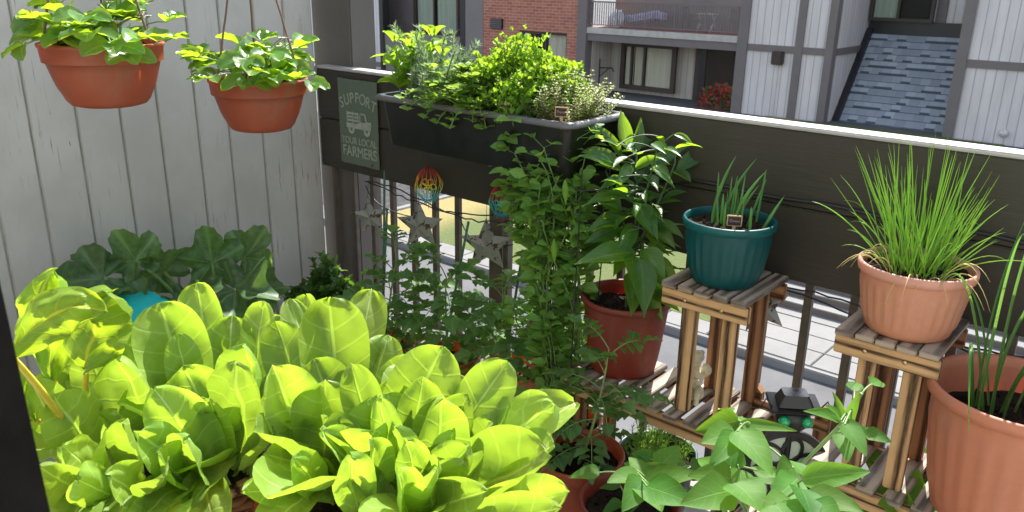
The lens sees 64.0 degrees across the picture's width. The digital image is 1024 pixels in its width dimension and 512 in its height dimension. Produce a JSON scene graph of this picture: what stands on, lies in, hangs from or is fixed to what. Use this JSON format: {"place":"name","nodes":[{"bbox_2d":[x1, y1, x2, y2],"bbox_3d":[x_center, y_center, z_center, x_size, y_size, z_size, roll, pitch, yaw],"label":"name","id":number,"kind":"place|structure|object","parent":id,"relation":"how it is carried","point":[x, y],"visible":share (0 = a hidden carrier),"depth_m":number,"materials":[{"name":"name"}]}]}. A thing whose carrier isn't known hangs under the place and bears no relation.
{"place":"outdoors","nodes":[
{"label":"outdoors","id":0,"kind":"place"},
{"bbox_2d":[0,284,49,511],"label":"door post","id":1,"kind":"object","parent":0,"point":[22,487],"depth_m":0.49,"materials":[{"name":"black paint"}]},
{"bbox_2d":[281,250,363,300],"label":"leafy shrub","id":2,"kind":"object","parent":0,"point":[330,281],"visible":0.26,"depth_m":2.76,"materials":[{"name":"green plant"}]},
{"bbox_2d":[39,457,709,511],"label":"balcony floor","id":3,"kind":"structure","parent":0,"point":[688,509],"depth_m":2.26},
{"bbox_2d":[116,290,168,321],"bbox_3d":[-1.057,0.386,2.288,0.320,0.530,0.230,16,24,38],"label":"storage bin","id":4,"kind":"object","parent":3,"relation":"on","point":[138,303],"visible":0.05,"depth_m":2.24,"materials":[{"name":"teal plastic"}]},
{"bbox_2d":[54,444,271,511],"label":"wicker basket","id":5,"kind":"object","parent":3,"relation":"on","point":[241,502],"visible":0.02,"depth_m":1.20,"materials":[{"name":"brown wicker"}]},
{"bbox_2d":[13,268,132,424],"bbox_3d":[-0.621,0.177,1.105,0.205,0.327,0.225,-5,20,-15],"label":"chard plant","id":6,"kind":"object","parent":5,"relation":"in","point":[59,323],"visible":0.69,"depth_m":1.12,"materials":[{"name":"green plant"}]},
{"bbox_2d":[31,322,186,511],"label":"romaine lettuce","id":7,"kind":"object","parent":5,"relation":"in","point":[88,442],"visible":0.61,"depth_m":1.11,"materials":[{"name":"green plant"}]},
{"bbox_2d":[117,282,290,511],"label":"romaine lettuce","id":8,"kind":"object","parent":5,"relation":"in","point":[201,411],"visible":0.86,"depth_m":1.16,"materials":[{"name":"green plant"}]},
{"bbox_2d":[0,0,325,376],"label":"siding wall","id":9,"kind":"structure","parent":3,"relation":"on","point":[175,161],"depth_m":2.52,"materials":[{"name":"white paint"}]},
{"bbox_2d":[35,0,164,108],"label":"hanging pot","id":10,"kind":"object","parent":9,"relation":"attached to","point":[95,81],"visible":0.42,"depth_m":1.73,"materials":[{"name":"orange plastic"}]},
{"bbox_2d":[1,0,189,64],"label":"strawberry plant","id":11,"kind":"object","parent":10,"relation":"in","point":[92,32],"visible":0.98,"depth_m":1.68,"materials":[{"name":"green plant"}]},
{"bbox_2d":[207,0,307,132],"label":"hanging pot","id":12,"kind":"object","parent":9,"relation":"attached to","point":[253,109],"visible":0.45,"depth_m":2.10,"materials":[{"name":"orange plastic"}]},
{"bbox_2d":[176,28,329,91],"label":"strawberry plant","id":13,"kind":"object","parent":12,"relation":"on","point":[256,61],"visible":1,"depth_m":2.08,"materials":[{"name":"green plant"}]},
{"bbox_2d":[311,0,382,293],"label":"corner post","id":14,"kind":"object","parent":3,"relation":"on","point":[344,31],"depth_m":2.92,"materials":[{"name":"paint"}]},
{"bbox_2d":[382,171,385,284],"bbox_3d":[-0.421,0.119,2.681,0.007,0.801,0.069,10,21,25],"label":"plant stake","id":15,"kind":"object","parent":3,"relation":"on","point":[384,182],"visible":0.41,"depth_m":2.60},
{"bbox_2d":[253,472,535,511],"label":"plant pot","id":16,"kind":"object","parent":3,"relation":"on","point":[323,507],"visible":0.02,"depth_m":1.14,"materials":[{"name":"red ceramic"}]},
{"bbox_2d":[241,288,464,511],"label":"romaine lettuce","id":17,"kind":"object","parent":16,"relation":"in","point":[311,348],"visible":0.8,"depth_m":1.15,"materials":[{"name":"green plant"}]},
{"bbox_2d":[318,344,579,511],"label":"romaine lettuce","id":18,"kind":"object","parent":16,"relation":"in","point":[484,429],"visible":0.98,"depth_m":1.07,"materials":[{"name":"green plant"}]},
{"bbox_2d":[388,329,414,352],"bbox_3d":[-0.399,0.409,2.588,0.196,0.312,0.196,16,24,38],"label":"plant pot","id":19,"kind":"object","parent":3,"relation":"on","point":[402,340],"visible":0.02,"depth_m":2.61,"materials":[{"name":"red ceramic"}]},
{"bbox_2d":[382,209,387,296],"bbox_3d":[-0.400,0.070,2.562,0.007,0.431,0.071,8,20,21],"label":"plant stake","id":20,"kind":"object","parent":19,"relation":"in","point":[385,243],"visible":0.59,"depth_m":2.54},
{"bbox_2d":[334,224,461,353],"bbox_3d":[-0.379,0.111,2.533,0.389,0.375,0.400,16,24,38],"label":"tomato plant","id":21,"kind":"object","parent":19,"relation":"in","point":[397,303],"visible":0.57,"depth_m":2.50,"materials":[{"name":"green plant"}]},
{"bbox_2d":[436,340,480,375],"bbox_3d":[-0.190,0.438,2.514,0.196,0.312,0.196,16,24,38],"label":"plant pot","id":22,"kind":"object","parent":3,"relation":"on","point":[465,365],"visible":0.07,"depth_m":2.44,"materials":[{"name":"red ceramic"}]},
{"bbox_2d":[386,241,510,373],"bbox_3d":[-0.173,0.159,2.443,0.397,0.348,0.392,16,24,38],"label":"tomato plant","id":23,"kind":"object","parent":22,"relation":"in","point":[438,304],"visible":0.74,"depth_m":2.40,"materials":[{"name":"green plant"}]},
{"bbox_2d":[443,221,469,346],"bbox_3d":[-0.171,0.111,2.452,0.109,0.432,0.007,-13,23,-36],"label":"plant stake","id":24,"kind":"object","parent":22,"relation":"in","point":[462,252],"visible":0.41,"depth_m":2.43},
{"bbox_2d":[484,353,535,389],"bbox_3d":[0.002,0.470,2.413,0.196,0.322,0.196,16,24,38],"label":"plant pot","id":25,"kind":"object","parent":3,"relation":"on","point":[531,385],"visible":0.12,"depth_m":2.37,"materials":[{"name":"plastic"}]},
{"bbox_2d":[442,268,551,396],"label":"tomato plant","id":26,"kind":"object","parent":25,"relation":"in","point":[492,347],"visible":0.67,"depth_m":2.27,"materials":[{"name":"green plant"}]},
{"bbox_2d":[505,249,523,357],"bbox_3d":[0.001,0.169,2.336,0.078,0.381,0.007,-15,24,-39],"label":"plant stake","id":27,"kind":"object","parent":25,"relation":"in","point":[516,289],"visible":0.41,"depth_m":2.32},
{"bbox_2d":[539,428,624,511],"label":"plant pot","id":28,"kind":"object","parent":3,"relation":"on","point":[616,454],"visible":0.34,"depth_m":2.01,"materials":[{"name":"red ceramic"}]},
{"bbox_2d":[536,314,673,484],"bbox_3d":[0.214,0.357,1.948,0.330,0.378,0.294,6,20,15],"label":"tomato plant","id":29,"kind":"object","parent":28,"relation":"in","point":[570,430],"visible":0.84,"depth_m":1.95,"materials":[{"name":"green plant"}]},
{"bbox_2d":[569,405,602,430],"bbox_3d":[0.145,0.557,2.270,0.200,0.252,0.200,16,24,38],"label":"plant pot","id":30,"kind":"object","parent":3,"relation":"on","point":[598,422],"visible":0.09,"depth_m":2.25,"materials":[{"name":"plastic"}]},
{"bbox_2d":[488,104,606,416],"bbox_3d":[0.084,0.037,2.164,0.311,0.874,0.318,-7,20,-23],"label":"pea vine","id":31,"kind":"object","parent":30,"relation":"in","point":[540,254],"visible":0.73,"depth_m":2.10,"materials":[{"name":"green plant"}]},
{"bbox_2d":[547,168,610,420],"bbox_3d":[0.165,0.125,2.139,0.153,0.745,0.133,16,24,38],"label":"plant cage","id":32,"kind":"object","parent":30,"relation":"in","point":[577,253],"visible":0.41,"depth_m":2.07,"materials":[{"name":"green metal"}]},
{"bbox_2d":[579,472,681,511],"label":"plant pot","id":33,"kind":"object","parent":3,"relation":"on","point":[593,498],"visible":0.51,"depth_m":1.85,"materials":[{"name":"ceramic"}]},
{"bbox_2d":[568,446,700,511],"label":"bean plant","id":34,"kind":"object","parent":33,"relation":"on","point":[659,486],"visible":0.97,"depth_m":1.50,"materials":[{"name":"green plant"}]},
{"bbox_2d":[619,430,697,511],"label":"plant pot","id":35,"kind":"object","parent":3,"relation":"on","point":[686,484],"visible":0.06,"depth_m":2.19,"materials":[{"name":"ceramic"}]},
{"bbox_2d":[623,419,693,465],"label":"dill plant","id":36,"kind":"object","parent":35,"relation":"in","point":[659,434],"visible":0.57,"depth_m":2.13,"materials":[{"name":"green plant"}]},
{"bbox_2d":[317,64,1023,510],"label":"balcony railing","id":37,"kind":"object","parent":3,"relation":"on","point":[813,162],"visible":0.33,"depth_m":1.89,"materials":[{"name":"black metal"}]},
{"bbox_2d":[337,77,379,169],"bbox_3d":[-0.528,-0.455,2.814,0.206,0.296,0.005,16,24,38],"label":"tin sign","id":38,"kind":"object","parent":37,"relation":"attached to","point":[358,117],"visible":1,"depth_m":2.81,"materials":[{"name":"green metal"}]},
{"bbox_2d":[351,180,385,231],"bbox_3d":[-0.497,-0.169,2.841,0.129,0.188,0.024,0,19,-2],"label":"barn star","id":39,"kind":"object","parent":37,"relation":"attached to","point":[368,215],"visible":0.92,"depth_m":2.85,"materials":[{"name":"silver metal"}]},
{"bbox_2d":[397,183,441,243],"bbox_3d":[-0.304,-0.132,2.670,0.162,0.214,0.028,6,19,14],"label":"barn star","id":40,"kind":"object","parent":37,"relation":"attached to","point":[419,223],"visible":0.88,"depth_m":2.68,"materials":[{"name":"silver metal"}]},
{"bbox_2d":[415,153,442,207],"bbox_3d":[-0.262,-0.272,2.567,0.089,0.252,0.091,2,19,5],"label":"wind spinner","id":41,"kind":"object","parent":37,"relation":"hanging from","point":[426,188],"visible":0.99,"depth_m":2.58,"materials":[{"name":"metal"}]},
{"bbox_2d":[461,208,509,266],"bbox_3d":[-0.079,-0.065,2.481,0.167,0.218,0.029,4,19,8],"label":"barn star","id":42,"kind":"object","parent":37,"relation":"attached to","point":[486,243],"visible":0.92,"depth_m":2.49,"materials":[{"name":"silver metal"}]},
{"bbox_2d":[375,90,623,178],"bbox_3d":[-0.049,-0.347,2.243,0.712,0.145,0.266,16,24,38],"label":"window box","id":43,"kind":"object","parent":37,"relation":"attached to","point":[463,139],"visible":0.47,"depth_m":2.11,"materials":[{"name":"black plastic"}]},
{"bbox_2d":[370,24,456,97],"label":"basil plant","id":44,"kind":"object","parent":43,"relation":"on","point":[432,47],"visible":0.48,"depth_m":2.36,"materials":[{"name":"green plant"}]},
{"bbox_2d":[391,20,482,103],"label":"rosemary plant","id":45,"kind":"object","parent":43,"relation":"in","point":[420,74],"visible":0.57,"depth_m":2.27,"materials":[{"name":"green plant"}]},
{"bbox_2d":[394,62,509,129],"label":"oregano plant","id":46,"kind":"object","parent":43,"relation":"in","point":[457,87],"visible":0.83,"depth_m":2.14,"materials":[{"name":"green plant"}]},
{"bbox_2d":[500,99,511,112],"bbox_3d":[-0.016,-0.361,2.051,0.032,0.065,0.006,10,21,25],"label":"plant tag","id":47,"kind":"object","parent":43,"relation":"in","point":[508,106],"visible":0.41,"depth_m":2.04,"materials":[{"name":"brown wood"}]},
{"bbox_2d":[450,24,598,122],"bbox_3d":[0.029,-0.478,2.128,0.443,0.235,0.322,16,24,38],"label":"parsley plant","id":48,"kind":"object","parent":43,"relation":"in","point":[529,68],"visible":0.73,"depth_m":2.07,"materials":[{"name":"green plant"}]},
{"bbox_2d":[555,106,567,121],"bbox_3d":[0.117,-0.322,1.948,0.032,0.065,0.006,9,20,22],"label":"plant tag","id":49,"kind":"object","parent":43,"relation":"in","point":[560,112],"visible":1,"depth_m":1.94,"materials":[{"name":"brown wood"}]},
{"bbox_2d":[518,67,624,121],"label":"thyme plant","id":50,"kind":"object","parent":43,"relation":"in","point":[597,95],"visible":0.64,"depth_m":2.01,"materials":[{"name":"green plant"}]},
{"bbox_2d":[488,176,513,222],"bbox_3d":[-0.031,-0.212,2.378,0.076,0.242,0.073,2,19,5],"label":"wind spinner","id":51,"kind":"object","parent":37,"relation":"hanging from","point":[498,203],"visible":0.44,"depth_m":2.39,"materials":[{"name":"multicoloured metal"}]},
{"bbox_2d":[364,181,1023,357],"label":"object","id":52,"kind":"object","parent":37,"relation":"hanging from","point":[460,217],"visible":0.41,"depth_m":2.49,"materials":[{"name":"black rubber"}]},
{"bbox_2d":[746,293,790,329],"bbox_3d":[0.602,0.092,1.975,0.140,0.203,0.026,3,19,6],"label":"barn star","id":53,"kind":"object","parent":37,"relation":"attached to","point":[772,316],"visible":0.22,"depth_m":1.99,"materials":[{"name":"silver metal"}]},
{"bbox_2d":[679,179,1023,244],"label":"power cable","id":54,"kind":"object","parent":37,"relation":"attached to","point":[999,237],"visible":0.66,"depth_m":1.81,"materials":[{"name":"black rubber"}]},
{"bbox_2d":[559,267,788,511],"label":"plant stand","id":55,"kind":"object","parent":3,"relation":"on","point":[729,312],"visible":0.49,"depth_m":1.92,"materials":[{"name":"brown wood"}]},
{"bbox_2d":[581,279,670,379],"bbox_3d":[0.293,0.195,2.136,0.236,0.205,0.236,16,24,38],"label":"plant pot","id":56,"kind":"object","parent":55,"relation":"on","point":[614,318],"visible":0.65,"depth_m":2.06,"materials":[{"name":"ceramic"}]},
{"bbox_2d":[574,110,700,322],"bbox_3d":[0.351,-0.105,2.061,0.280,0.499,0.561,16,24,38],"label":"pepper plant","id":57,"kind":"object","parent":56,"relation":"on","point":[650,269],"visible":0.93,"depth_m":1.97,"materials":[{"name":"green plant"}]},
{"bbox_2d":[677,350,711,405],"bbox_3d":[0.435,0.292,1.979,0.084,0.128,0.085,8,20,19],"label":"cherub statue","id":58,"kind":"object","parent":55,"relation":"on","point":[703,371],"visible":0.42,"depth_m":1.97,"materials":[{"name":"stone"}]},
{"bbox_2d":[683,206,777,290],"bbox_3d":[0.483,-0.016,1.844,0.206,0.148,0.206,16,24,38],"label":"plant pot","id":59,"kind":"object","parent":55,"relation":"on","point":[719,257],"visible":0.84,"depth_m":1.78,"materials":[{"name":"teal plastic"}]},
{"bbox_2d":[726,215,742,229],"bbox_3d":[0.478,-0.056,1.768,0.032,0.065,0.007,5,19,11],"label":"plant tag","id":60,"kind":"object","parent":59,"relation":"in","point":[733,221],"visible":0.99,"depth_m":1.76,"materials":[{"name":"brown wood"}]},
{"bbox_2d":[711,156,783,229],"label":"onion plant","id":61,"kind":"object","parent":59,"relation":"on","point":[741,205],"visible":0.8,"depth_m":1.80,"materials":[{"name":"green plant"}]},
{"bbox_2d":[728,383,831,511],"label":"stand","id":62,"kind":"object","parent":3,"relation":"on","point":[821,427],"visible":0.29,"depth_m":1.91,"materials":[{"name":"brown wood"}]},
{"bbox_2d":[742,387,829,495],"bbox_3d":[0.605,0.482,1.820,0.144,0.398,0.130,-13,23,-35],"label":"solar ornament","id":63,"kind":"object","parent":62,"relation":"on","point":[788,406],"visible":0.38,"depth_m":1.78,"materials":[{"name":"black plastic"}]},
{"bbox_2d":[803,308,969,511],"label":"plant stand","id":64,"kind":"object","parent":3,"relation":"on","point":[900,460],"visible":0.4,"depth_m":1.64,"materials":[{"name":"brown wood"}]},
{"bbox_2d":[857,246,979,343],"bbox_3d":[0.780,0.078,1.598,0.214,0.138,0.214,16,24,38],"label":"plant pot","id":65,"kind":"object","parent":64,"relation":"on","point":[923,314],"visible":0.7,"depth_m":1.53,"materials":[{"name":"plastic"}]},
{"bbox_2d":[812,133,1023,312],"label":"chive plant","id":66,"kind":"object","parent":65,"relation":"in","point":[943,243],"visible":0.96,"depth_m":1.54,"materials":[{"name":"plant"}]},
{"bbox_2d":[926,353,1023,511],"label":"plant pot","id":67,"kind":"object","parent":64,"relation":"on","point":[979,467],"visible":0.85,"depth_m":1.49,"materials":[{"name":"plastic"}]},
{"bbox_2d":[938,223,1023,432],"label":"leek plant","id":68,"kind":"object","parent":67,"relation":"in","point":[982,380],"visible":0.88,"depth_m":1.51,"materials":[{"name":"green plant"}]},
{"bbox_2d":[317,112,444,208],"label":"driveway","id":69,"kind":"structure","parent":0,"point":[401,200],"depth_m":19.77,"materials":[{"name":"black concrete"}]},
{"bbox_2d":[607,9,623,26],"bbox_3d":[4.623,-10.543,36.352,0.819,0.830,0.671,16,24,38],"label":"plastic bag","id":70,"kind":"object","parent":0,"point":[615,18],"visible":0.54,"depth_m":36.13,"materials":[{"name":"grey plastic"}]},
{"bbox_2d":[382,225,902,393],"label":"pavement","id":71,"kind":"structure","parent":0,"point":[782,343],"depth_m":11.80,"materials":[{"name":"concrete"}]},
{"bbox_2d":[314,0,1023,511],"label":"ground","id":72,"kind":"structure","parent":0,"point":[774,380],"depth_m":12.16,"materials":[{"name":"concrete"}]},
{"bbox_2d":[323,195,898,405],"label":"kerb","id":73,"kind":"structure","parent":72,"relation":"on","point":[809,372],"depth_m":11.46,"materials":[{"name":"concrete"}]},
{"bbox_2d":[310,0,1023,147],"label":"apartment building","id":74,"kind":"structure","parent":72,"relation":"on","point":[954,69],"depth_m":31.25,"materials":[{"name":"grey wood"}]},
{"bbox_2d":[390,0,413,32],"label":"door","id":75,"kind":"structure","parent":74,"relation":"in","point":[402,11],"depth_m":46.41,"materials":[{"name":"grey"}]},
{"bbox_2d":[414,0,459,34],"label":"window","id":76,"kind":"structure","parent":74,"relation":"in","point":[448,14],"depth_m":44.35,"materials":[{"name":"grey glass"}]},
{"bbox_2d":[521,30,566,59],"bbox_3d":[1.628,-9.777,38.510,2.800,1.500,0.410,16,24,38],"label":"window","id":77,"kind":"structure","parent":74,"relation":"in","point":[558,41],"depth_m":38.12,"materials":[{"name":"white glass"}]},
{"bbox_2d":[598,59,613,83],"bbox_3d":[4.303,-8.355,37.404,0.082,1.200,0.911,-16,25,-40],"label":"plant bracket","id":78,"kind":"object","parent":74,"relation":"attached to","point":[607,68],"visible":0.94,"depth_m":37.55,"materials":[{"name":"black metal"}]},
{"bbox_2d":[625,10,666,23],"bbox_3d":[5.877,-10.471,35.933,1.900,0.619,0.700,16,24,38],"label":"covered bench","id":79,"kind":"object","parent":74,"relation":"on","point":[646,17],"visible":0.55,"depth_m":35.59,"materials":[{"name":"grey fabric"}]},
{"bbox_2d":[619,43,677,93],"bbox_3d":[6.165,-8.490,36.798,2.850,2.100,0.410,16,24,38],"label":"window","id":80,"kind":"structure","parent":74,"relation":"in","point":[647,67],"depth_m":36.75,"materials":[{"name":"grey glass"}]},
{"bbox_2d":[682,7,696,30],"bbox_3d":[7.467,-9.947,34.359,0.531,0.968,0.500,-5,20,-18],"label":"patio chair","id":81,"kind":"object","parent":74,"relation":"on","point":[686,17],"visible":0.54,"depth_m":34.22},
{"bbox_2d":[696,13,718,32],"bbox_3d":[7.976,-9.565,33.637,0.800,0.745,0.500,16,24,38],"label":"folding table","id":82,"kind":"object","parent":74,"relation":"on","point":[701,18],"visible":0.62,"depth_m":33.54,"materials":[{"name":"grey"}]},
{"bbox_2d":[692,48,735,103],"bbox_3d":[8.975,-7.389,34.839,2.800,2.960,0.150,16,24,38],"label":"door","id":83,"kind":"structure","parent":74,"relation":"in","point":[712,66],"depth_m":35.00,"materials":[{"name":"brown glass"}]},
{"bbox_2d":[868,0,936,22],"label":"window","id":84,"kind":"structure","parent":74,"relation":"in","point":[920,11],"depth_m":31.02,"materials":[{"name":"grey glass"}]},
{"bbox_2d":[697,82,732,110],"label":"flower bush","id":85,"kind":"object","parent":72,"relation":"on","point":[722,90],"visible":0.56,"depth_m":33.45,"materials":[{"name":"red plant"}]},
{"bbox_2d":[776,279,1023,355],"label":"concrete steps","id":86,"kind":"structure","parent":72,"relation":"on","point":[791,304],"depth_m":12.57,"materials":[{"name":"grey concrete"}]},
{"bbox_2d":[382,116,1003,321],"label":"lawn","id":87,"kind":"structure","parent":0,"point":[447,232],"depth_m":17.16,"materials":[{"name":"green plant"}]},
{"bbox_2d":[856,444,935,511],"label":"bean plant","id":88,"kind":"object","parent":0,"point":[913,494],"visible":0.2,"depth_m":1.70,"materials":[{"name":"green plant"}]},
{"bbox_3d":[0.472,0.782,1.549,0.220,0.302,0.220,16,24,38],"label":"plant pot","id":89,"kind":"object","parent":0,"visible":0},
{"bbox_2d":[680,376,891,511],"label":"bean plant","id":90,"kind":"object","parent":89,"relation":"in","point":[724,483],"visible":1,"depth_m":1.23,"materials":[{"name":"green plant"}]},
{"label":"plant pot","id":91,"kind":"object","parent":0,"visible":0},
{"bbox_2d":[39,225,290,317],"bbox_3d":[-0.945,0.148,2.370,0.329,0.479,0.758,18,25,41],"label":"zucchini plant","id":92,"kind":"object","parent":91,"relation":"on","point":[207,255],"visible":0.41,"depth_m":2.42,"materials":[{"name":"green plant"}]}
]}

